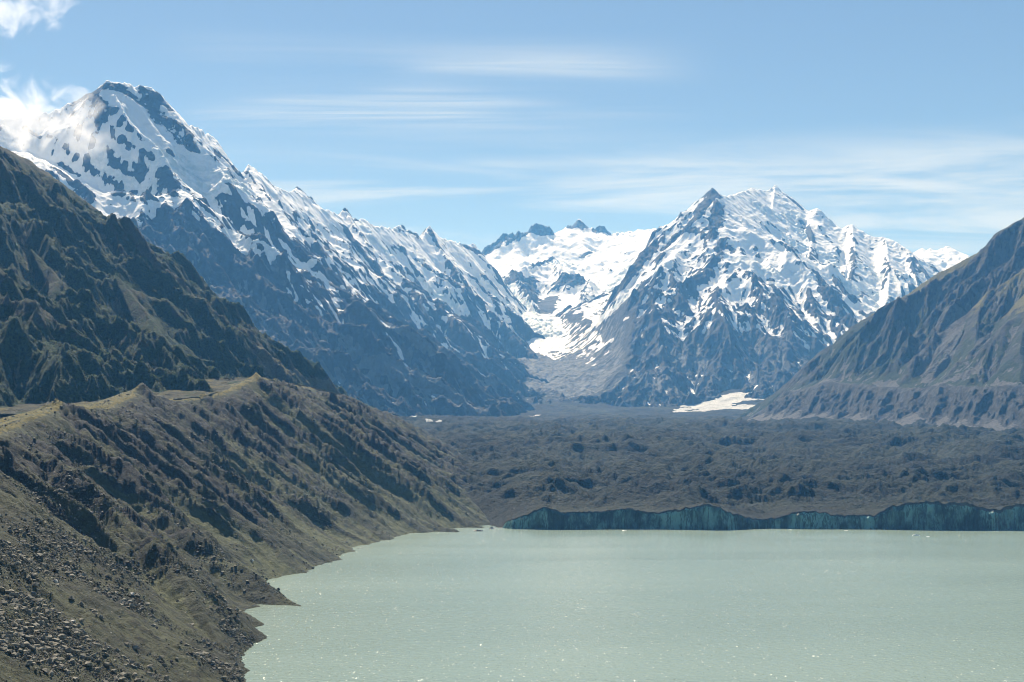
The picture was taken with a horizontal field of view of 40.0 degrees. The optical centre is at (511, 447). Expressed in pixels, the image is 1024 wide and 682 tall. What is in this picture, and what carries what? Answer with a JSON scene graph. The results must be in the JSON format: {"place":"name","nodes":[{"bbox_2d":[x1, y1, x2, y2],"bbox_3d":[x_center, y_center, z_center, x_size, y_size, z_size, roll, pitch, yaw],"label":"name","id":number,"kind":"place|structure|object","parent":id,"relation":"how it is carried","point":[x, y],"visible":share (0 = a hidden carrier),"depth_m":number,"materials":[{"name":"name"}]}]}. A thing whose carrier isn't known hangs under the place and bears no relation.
{"place":"outdoors","nodes":[
{"label":"outdoors","id":0,"kind":"place"},
{"bbox_2d":[0,146,373,413],"bbox_3d":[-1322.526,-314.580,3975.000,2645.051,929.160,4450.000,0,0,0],"label":"hill","id":1,"kind":"structure","parent":0,"point":[96,305],"depth_m":2797.79,"materials":[{"name":"grey stone"}]},
{"bbox_2d":[0,372,533,681],"bbox_3d":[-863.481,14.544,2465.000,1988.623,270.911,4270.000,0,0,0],"label":"moraine slope","id":2,"kind":"structure","parent":0,"point":[361,445],"depth_m":1379.59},
{"bbox_2d":[11,621,17,626],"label":"boulder","id":3,"kind":"object","parent":2,"relation":"on","point":[14,624],"visible":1,"depth_m":573.66,"materials":[{"name":"grey stone"}]},
{"bbox_2d":[25,595,33,599],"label":"boulder","id":4,"kind":"object","parent":2,"relation":"on","point":[29,597],"visible":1,"depth_m":615.19,"materials":[{"name":"grey stone"}]},
{"bbox_2d":[28,645,35,649],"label":"boulder","id":5,"kind":"object","parent":2,"relation":"on","point":[31,647],"visible":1,"depth_m":554.67,"materials":[{"name":"grey stone"}]},
{"bbox_2d":[41,668,48,672],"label":"boulder","id":6,"kind":"object","parent":2,"relation":"on","point":[45,670],"visible":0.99,"depth_m":530.94,"materials":[{"name":"grey stone"}]},
{"bbox_2d":[0,377,479,681],"bbox_3d":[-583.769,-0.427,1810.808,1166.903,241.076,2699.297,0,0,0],"label":"rubble","id":7,"kind":"object","parent":2,"relation":"on","point":[113,568],"visible":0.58,"depth_m":769.87,"materials":[{"name":"stone"}]},
{"bbox_2d":[0,80,548,416],"bbox_3d":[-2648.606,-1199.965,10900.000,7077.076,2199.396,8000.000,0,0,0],"label":"mountain range","id":8,"kind":"structure","parent":0,"point":[400,320],"depth_m":8556.81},
{"bbox_2d":[0,0,1023,255],"label":"sky","id":9,"kind":"structure","parent":0,"point":[475,122],"materials":[{"name":"blue"}]},
{"bbox_2d":[481,219,655,353],"bbox_3d":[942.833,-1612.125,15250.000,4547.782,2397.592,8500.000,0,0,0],"label":"mountain back","id":10,"kind":"structure","parent":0,"point":[547,274],"depth_m":15794.16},
{"bbox_2d":[241,525,1023,681],"bbox_3d":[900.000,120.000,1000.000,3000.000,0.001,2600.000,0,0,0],"label":"lake water","id":11,"kind":"structure","parent":0,"point":[487,604],"depth_m":1043.71,"materials":[{"name":"green liquid"}]},
{"bbox_2d":[356,389,1023,526],"bbox_3d":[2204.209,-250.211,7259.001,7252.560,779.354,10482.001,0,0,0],"label":"glacier terrain","id":12,"kind":"structure","parent":0,"point":[561,457],"depth_m":3070.05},
{"bbox_2d":[510,185,943,407],"bbox_3d":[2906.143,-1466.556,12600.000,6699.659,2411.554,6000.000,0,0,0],"label":"mountain peak","id":13,"kind":"structure","parent":0,"point":[714,294],"depth_m":11710.61,"materials":[{"name":"white snow"}]},
{"bbox_2d":[498,501,1023,529],"bbox_3d":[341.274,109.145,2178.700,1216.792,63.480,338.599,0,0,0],"label":"ice cliff","id":14,"kind":"structure","parent":0,"point":[928,515],"depth_m":2069.61,"materials":[{"name":"grey ice"}]},
{"bbox_2d":[739,218,1023,430],"bbox_3d":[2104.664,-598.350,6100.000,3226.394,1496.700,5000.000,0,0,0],"label":"hill slope","id":15,"kind":"structure","parent":0,"point":[946,346],"depth_m":6200.17,"materials":[{"name":"grey stone"}]},
{"bbox_2d":[913,246,969,269],"bbox_3d":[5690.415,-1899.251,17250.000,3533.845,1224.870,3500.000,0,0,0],"label":"mountain","id":16,"kind":"structure","parent":0,"point":[946,257],"depth_m":17273.58,"materials":[{"name":"white snow"}]}
]}

